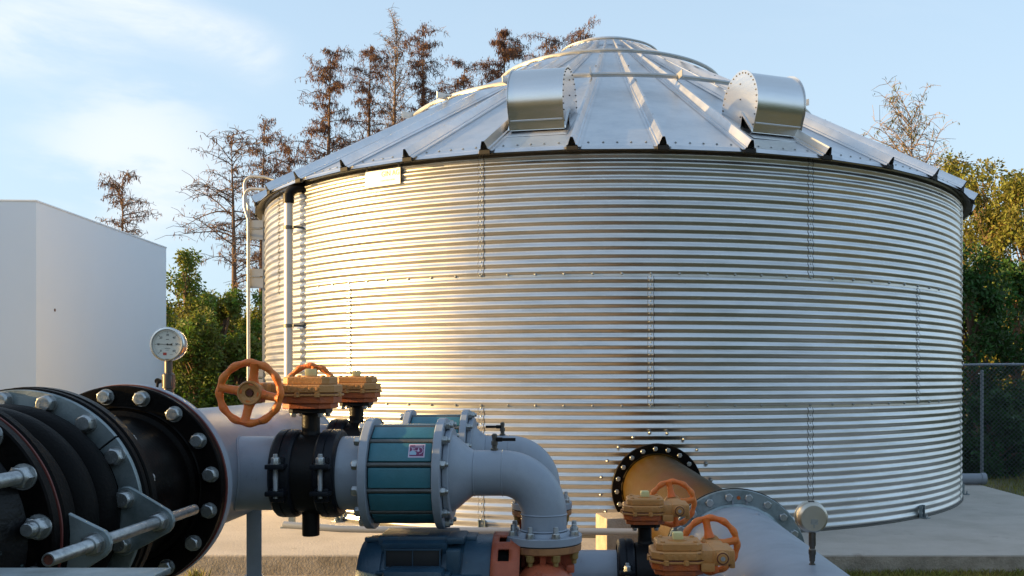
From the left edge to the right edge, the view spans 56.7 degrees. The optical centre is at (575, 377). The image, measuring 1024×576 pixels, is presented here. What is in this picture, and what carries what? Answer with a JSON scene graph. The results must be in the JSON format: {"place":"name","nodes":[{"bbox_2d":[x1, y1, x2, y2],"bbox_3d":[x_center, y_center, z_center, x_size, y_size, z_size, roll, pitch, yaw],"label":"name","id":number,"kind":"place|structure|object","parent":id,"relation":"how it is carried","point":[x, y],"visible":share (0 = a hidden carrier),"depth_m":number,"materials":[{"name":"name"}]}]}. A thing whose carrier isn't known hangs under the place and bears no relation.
{"place":"outdoors","nodes":[
{"label":"outdoors","id":0,"kind":"place"},
{"bbox_2d":[0,199,166,393],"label":"white building","id":1,"kind":"structure","parent":0,"point":[82,304],"depth_m":13.02,"materials":[{"name":"paint"}]},
{"bbox_2d":[177,575,354,575],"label":"sand yard","id":2,"kind":"structure","parent":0,"point":[278,575],"depth_m":7.19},
{"bbox_2d":[0,0,1023,371],"label":"sky","id":3,"kind":"structure","parent":0,"point":[89,88],"materials":[{"name":"blue"}]},
{"bbox_2d":[472,422,571,510],"bbox_3d":[-0.254,0.408,4.400,0.476,0.400,0.284,0,0,0],"label":"reducer elbow","id":4,"kind":"object","parent":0,"point":[523,445],"visible":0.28,"depth_m":4.34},
{"bbox_2d":[400,410,478,447],"bbox_3d":[-0.684,0.354,4.400,0.438,0.409,0.409,0,0,0],"label":"check valve","id":5,"kind":"object","parent":4,"relation":"attached to","point":[466,421],"visible":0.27,"depth_m":4.31,"materials":[{"name":"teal metal"}]},
{"bbox_2d":[512,509,616,575],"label":"pipe","id":6,"kind":"object","parent":4,"relation":"attached to","point":[596,562],"visible":0.27,"depth_m":4.32,"materials":[{"name":"metal"}]},
{"bbox_2d":[966,380,1023,495],"bbox_3d":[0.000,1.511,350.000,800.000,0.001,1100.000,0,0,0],"label":"ground","id":7,"kind":"structure","parent":0,"point":[1001,480],"depth_m":13.46,"materials":[{"name":"green plant"}]},
{"bbox_2d":[0,568,170,575],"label":"steel ledge","id":8,"kind":"object","parent":7,"relation":"on","point":[84,571],"visible":1,"depth_m":1.64,"materials":[{"name":"grey metal"}]},
{"bbox_2d":[0,417,62,567],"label":"foreground pipe","id":9,"kind":"object","parent":8,"relation":"on","point":[31,527],"visible":0.91,"depth_m":2.02,"materials":[{"name":"black metal"}]},
{"bbox_2d":[0,388,198,567],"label":"rubber expansion joint","id":10,"kind":"object","parent":9,"relation":"attached to","point":[114,515],"visible":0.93,"depth_m":2.35,"materials":[{"name":"black rubber"}]},
{"bbox_2d":[95,169,162,236],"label":"cypress tree","id":11,"kind":"object","parent":7,"relation":"on","point":[112,185],"visible":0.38,"depth_m":25.80,"materials":[{"name":"brown plant"}]},
{"bbox_2d":[166,297,182,367],"bbox_3d":[-10.382,-0.203,24.114,3.220,3.993,2.646,0,0,24],"label":"green shrub","id":12,"kind":"object","parent":7,"relation":"on","point":[171,309],"depth_m":24.31,"materials":[{"name":"green plant"}]},
{"bbox_2d":[166,246,221,394],"bbox_3d":[-7.985,-0.452,19.531,2.015,4.577,2.192,0,0,-29],"label":"green shrub","id":13,"kind":"object","parent":7,"relation":"on","point":[185,288],"visible":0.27,"depth_m":19.34,"materials":[{"name":"green plant"}]},
{"bbox_2d":[170,306,242,408],"bbox_3d":[-7.077,0.187,17.226,2.163,3.027,2.157,0,0,0],"label":"green shrub","id":14,"kind":"object","parent":7,"relation":"on","point":[195,331],"visible":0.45,"depth_m":16.88,"materials":[{"name":"green plant"}]},
{"bbox_2d":[176,289,241,380],"bbox_3d":[-8.973,-0.054,22.927,2.425,4.240,2.554,0,0,13],"label":"green shrub","id":15,"kind":"object","parent":7,"relation":"on","point":[216,292],"depth_m":22.82,"materials":[{"name":"green plant"}]},
{"bbox_2d":[158,125,278,300],"bbox_3d":[-8.675,-2.405,23.896,2.924,7.833,3.105,0,0,41],"label":"cypress tree","id":16,"kind":"object","parent":7,"relation":"on","point":[234,257],"visible":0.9,"depth_m":23.90,"materials":[{"name":"brown plant"}]},
{"bbox_2d":[193,291,261,403],"bbox_3d":[-7.283,0.043,20.047,2.221,3.764,2.225,0,0,38],"label":"green shrub","id":17,"kind":"object","parent":7,"relation":"on","point":[228,308],"visible":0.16,"depth_m":20.03,"materials":[{"name":"green plant"}]},
{"bbox_2d":[197,332,261,407],"bbox_3d":[-6.200,0.435,17.509,1.590,2.566,1.823,0,0,-20],"label":"green shrub","id":18,"kind":"object","parent":7,"relation":"on","point":[240,346],"visible":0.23,"depth_m":17.26,"materials":[{"name":"green plant"}]},
{"bbox_2d":[204,284,261,357],"bbox_3d":[-8.003,-0.184,22.453,2.486,4.025,2.501,0,0,-15],"label":"green shrub","id":19,"kind":"object","parent":7,"relation":"on","point":[240,296],"visible":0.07,"depth_m":22.26,"materials":[{"name":"green plant"}]},
{"bbox_2d":[227,304,261,353],"bbox_3d":[-7.123,0.063,20.981,2.026,3.404,1.812,0,0,-37],"label":"green shrub","id":20,"kind":"object","parent":7,"relation":"on","point":[255,311],"visible":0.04,"depth_m":20.81,"materials":[{"name":"green plant"}]},
{"bbox_2d":[244,510,262,575],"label":"pipe support post","id":21,"kind":"object","parent":7,"relation":"on","point":[253,542],"visible":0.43,"depth_m":3.83,"materials":[{"name":"grey metal"}]},
{"bbox_2d":[100,384,328,575],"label":"discharge header","id":22,"kind":"object","parent":21,"relation":"on","point":[244,451],"visible":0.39,"depth_m":3.39,"materials":[{"name":"grey metal"}]},
{"bbox_2d":[18,385,225,575],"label":"flanged pipe spool","id":23,"kind":"object","parent":22,"relation":"attached to","point":[172,442],"visible":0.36,"depth_m":2.95,"materials":[{"name":"black metal"}]},
{"bbox_2d":[150,327,186,393],"bbox_3d":[-1.404,-0.022,3.264,0.119,0.302,0.051,0,0,0],"label":"pressure gauge","id":24,"kind":"object","parent":22,"relation":"on","point":[168,346],"visible":0.98,"depth_m":3.25,"materials":[{"name":"metal"}]},
{"bbox_2d":[215,358,343,536],"bbox_3d":[-1.060,0.260,3.455,0.385,0.652,0.379,0,0,0],"label":"butterfly valve","id":25,"kind":"object","parent":22,"relation":"attached to","point":[311,397],"visible":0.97,"depth_m":3.39,"materials":[{"name":"metal"}]},
{"bbox_2d":[309,429,347,516],"bbox_3d":[-0.898,0.354,3.500,0.080,0.325,0.393,0,0,0],"label":"grooved coupling","id":26,"kind":"object","parent":25,"relation":"attached to","point":[322,469],"visible":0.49,"depth_m":3.36,"materials":[{"name":"metal"}]},
{"bbox_2d":[264,429,301,516],"bbox_3d":[-1.055,0.354,3.500,0.080,0.325,0.393,0,0,0],"label":"grooved coupling","id":27,"kind":"object","parent":22,"relation":"attached to","point":[277,468],"visible":0.58,"depth_m":3.36,"materials":[{"name":"metal"}]},
{"bbox_2d":[289,362,381,435],"bbox_3d":[-1.100,0.260,4.355,0.385,0.652,0.379,0,0,0],"label":"butterfly valve","id":28,"kind":"object","parent":22,"relation":"attached to","point":[361,393],"visible":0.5,"depth_m":4.32,"materials":[{"name":"orange metal"}]},
{"bbox_2d":[326,419,348,429],"bbox_3d":[-1.098,0.354,4.400,0.080,0.325,0.393,0,0,0],"label":"grooved coupling","id":29,"kind":"object","parent":22,"relation":"attached to","point":[336,423],"visible":0.09,"depth_m":4.32,"materials":[{"name":"metal"}]},
{"bbox_2d":[218,114,294,338],"bbox_3d":[-9.146,-2.956,26.947,1.965,8.936,2.429,0,0,0],"label":"cypress tree","id":30,"kind":"object","parent":7,"relation":"on","point":[267,140],"visible":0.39,"depth_m":26.97,"materials":[{"name":"brown plant"}]},
{"bbox_2d":[259,140,310,180],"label":"cypress tree","id":31,"kind":"object","parent":7,"relation":"on","point":[290,160],"visible":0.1,"depth_m":29.01,"materials":[{"name":"brown plant"}]},
{"bbox_2d":[279,45,363,164],"bbox_3d":[-7.888,-4.543,30.078,3.402,12.110,2.711,0,0,0],"label":"cypress tree","id":32,"kind":"object","parent":7,"relation":"on","point":[325,128],"visible":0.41,"depth_m":30.00,"materials":[{"name":"brown plant"}]},
{"bbox_2d":[333,44,404,147],"bbox_3d":[-6.833,-4.711,31.167,2.727,12.444,2.902,0,0,0],"label":"cypress tree","id":33,"kind":"object","parent":7,"relation":"on","point":[371,54],"visible":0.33,"depth_m":30.91,"materials":[{"name":"brown plant"}]},
{"bbox_2d":[364,3,416,130],"bbox_3d":[-6.189,-5.497,32.196,2.399,14.018,2.474,0,0,-33],"label":"cypress tree","id":34,"kind":"object","parent":7,"relation":"on","point":[396,83],"visible":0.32,"depth_m":31.95,"materials":[{"name":"brown plant"}]},
{"bbox_2d":[391,20,449,124],"bbox_3d":[-4.915,-5.064,31.018,2.262,13.154,2.302,0,0,0],"label":"cypress tree","id":35,"kind":"object","parent":7,"relation":"on","point":[423,91],"visible":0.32,"depth_m":30.82,"materials":[{"name":"brown plant"}]},
{"bbox_2d":[429,54,493,101],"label":"cypress tree","id":36,"kind":"object","parent":7,"relation":"on","point":[464,83],"visible":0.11,"depth_m":32.87,"materials":[{"name":"brown plant"}]},
{"bbox_2d":[474,27,531,85],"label":"cypress tree","id":37,"kind":"object","parent":7,"relation":"on","point":[507,55],"visible":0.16,"depth_m":31.77,"materials":[{"name":"brown plant"}]},
{"bbox_2d":[517,31,564,66],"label":"cypress tree","id":38,"kind":"object","parent":7,"relation":"on","point":[554,43],"visible":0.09,"depth_m":34.11,"materials":[{"name":"brown plant"}]},
{"bbox_2d":[558,17,600,51],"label":"cypress tree","id":39,"kind":"object","parent":7,"relation":"on","point":[578,37],"visible":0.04,"depth_m":33.89,"materials":[{"name":"brown plant"}]},
{"bbox_2d":[184,473,1023,575],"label":"grass","id":40,"kind":"structure","parent":7,"relation":"on","point":[969,572],"depth_m":7.12,"materials":[{"name":"green plant"}]},
{"bbox_2d":[204,484,1023,555],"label":"concrete slab","id":41,"kind":"structure","parent":7,"relation":"on","point":[980,520],"depth_m":7.97,"materials":[{"name":"grey concrete"}]},
{"bbox_2d":[280,517,295,527],"bbox_3d":[-2.580,1.301,8.500,0.120,0.100,0.100,0,0,0],"label":"pipe bracket foot","id":42,"kind":"object","parent":41,"relation":"on","point":[291,519],"visible":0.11,"depth_m":8.47},
{"bbox_2d":[179,556,1023,575],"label":"slab edge","id":43,"kind":"object","parent":41,"relation":"attached to","point":[292,565],"depth_m":7.19,"materials":[{"name":"concrete"}]},
{"bbox_2d":[243,36,977,537],"bbox_3d":[0.419,-1.458,12.127,8.755,5.617,8.682,0,0,0],"label":"storage tank","id":44,"kind":"object","parent":41,"relation":"on","point":[597,268],"visible":0.78,"depth_m":8.27,"materials":[{"name":"metal"}]},
{"bbox_2d":[623,455,721,538],"bbox_3d":[0.816,0.979,6.481,0.754,0.754,2.786,0,0,-2],"label":"brown pipe","id":45,"kind":"object","parent":44,"relation":"attached to","point":[649,473],"visible":0.27,"depth_m":6.82,"materials":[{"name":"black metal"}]},
{"bbox_2d":[282,521,637,535],"bbox_3d":[-0.564,1.176,6.457,2.927,0.360,0.134,0,0,2],"label":"thin grey pipe","id":46,"kind":"object","parent":45,"relation":"attached to","point":[479,530],"visible":0.35,"depth_m":6.43,"materials":[{"name":"grey metal"}]},
{"bbox_2d":[668,488,849,575],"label":"suction header","id":47,"kind":"object","parent":45,"relation":"attached to","point":[771,538],"visible":0.69,"depth_m":4.29,"materials":[{"name":"grey metal"}]},
{"bbox_2d":[620,479,696,575],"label":"butterfly valve","id":48,"kind":"object","parent":47,"relation":"attached to","point":[644,512],"visible":0.92,"depth_m":4.32,"materials":[{"name":"orange metal"}]},
{"bbox_2d":[616,538,635,575],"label":"grooved coupling","id":49,"kind":"object","parent":48,"relation":"attached to","point":[625,551],"visible":0.98,"depth_m":4.28,"materials":[{"name":"metal"}]},
{"bbox_2d":[647,514,740,575],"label":"butterfly valve","id":50,"kind":"object","parent":47,"relation":"attached to","point":[683,553],"visible":1,"depth_m":3.42,"materials":[{"name":"orange metal"}]},
{"bbox_2d":[355,528,580,575],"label":"pump","id":51,"kind":"object","parent":50,"relation":"attached to","point":[422,552],"visible":0.9,"depth_m":3.37,"materials":[{"name":"metal"}]},
{"bbox_2d":[449,433,581,547],"bbox_3d":[-0.214,0.408,3.500,0.476,0.400,0.284,0,0,0],"label":"reducer elbow","id":52,"kind":"object","parent":51,"relation":"on","point":[530,486],"visible":0.99,"depth_m":3.42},
{"bbox_2d":[334,418,458,528],"bbox_3d":[-0.666,0.354,3.500,0.438,0.409,0.409,0,0,0],"label":"check valve","id":53,"kind":"object","parent":52,"relation":"attached to","point":[391,473],"visible":0.84,"depth_m":3.35,"materials":[{"name":"teal metal"}]},
{"bbox_2d":[794,500,827,564],"bbox_3d":[0.872,0.581,3.482,0.120,0.250,0.058,0,0,0],"label":"pressure gauge","id":54,"kind":"object","parent":47,"relation":"on","point":[811,517],"visible":0.97,"depth_m":3.46,"materials":[{"name":"silver metal"}]},
{"bbox_2d":[962,473,987,484],"bbox_3d":[4.780,1.276,11.900,0.760,0.152,0.152,0,0,0],"label":"outlet stub","id":55,"kind":"object","parent":44,"relation":"attached to","point":[976,478],"visible":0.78,"depth_m":11.84,"materials":[{"name":"grey metal"}]},
{"bbox_2d":[596,512,652,549],"bbox_3d":[0.620,1.176,6.950,0.900,0.350,0.300,0,0,-14],"label":"concrete pedestal","id":56,"kind":"object","parent":41,"relation":"on","point":[610,520],"visible":0.24,"depth_m":6.74,"materials":[{"name":"grey concrete"}]},
{"bbox_2d":[862,77,963,168],"bbox_3d":[8.569,-3.101,24.136,2.123,9.226,2.529,0,0,-11],"label":"bare tree","id":57,"kind":"object","parent":7,"relation":"on","point":[913,138],"visible":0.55,"depth_m":24.02,"materials":[{"name":"brown plant"}]},
{"bbox_2d":[961,311,979,432],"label":"leafy tree","id":58,"kind":"object","parent":7,"relation":"on","point":[964,325],"visible":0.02,"depth_m":19.10,"materials":[{"name":"green plant"}]},
{"bbox_2d":[935,148,1016,342],"bbox_3d":[8.398,-1.790,21.144,2.421,6.608,2.442,0,0,0],"label":"leafy tree","id":59,"kind":"object","parent":7,"relation":"on","point":[951,167],"visible":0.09,"depth_m":20.70,"materials":[{"name":"green plant"}]},
{"bbox_2d":[961,242,1023,447],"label":"leafy tree","id":60,"kind":"object","parent":7,"relation":"on","point":[985,331],"visible":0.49,"depth_m":15.27,"materials":[{"name":"green plant"}]},
{"bbox_2d":[961,363,1023,478],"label":"chain link fence","id":61,"kind":"object","parent":7,"relation":"on","point":[981,422],"visible":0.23,"depth_m":13.86,"materials":[{"name":"metal"}]},
{"bbox_2d":[962,156,1023,384],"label":"leafy tree","id":62,"kind":"object","parent":7,"relation":"on","point":[995,201],"visible":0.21,"depth_m":18.73,"materials":[{"name":"green plant"}]},
{"bbox_2d":[962,387,1023,478],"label":"bush","id":63,"kind":"object","parent":7,"relation":"on","point":[994,438],"visible":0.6,"depth_m":14.33,"materials":[{"name":"green plant"}]},
{"bbox_2d":[962,257,1023,432],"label":"leafy tree","id":64,"kind":"object","parent":7,"relation":"on","point":[1012,272],"visible":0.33,"depth_m":16.22,"materials":[{"name":"green plant"}]},
{"bbox_2d":[965,171,1023,398],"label":"leafy tree","id":65,"kind":"object","parent":7,"relation":"on","point":[1013,210],"visible":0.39,"depth_m":17.98,"materials":[{"name":"green plant"}]}
]}

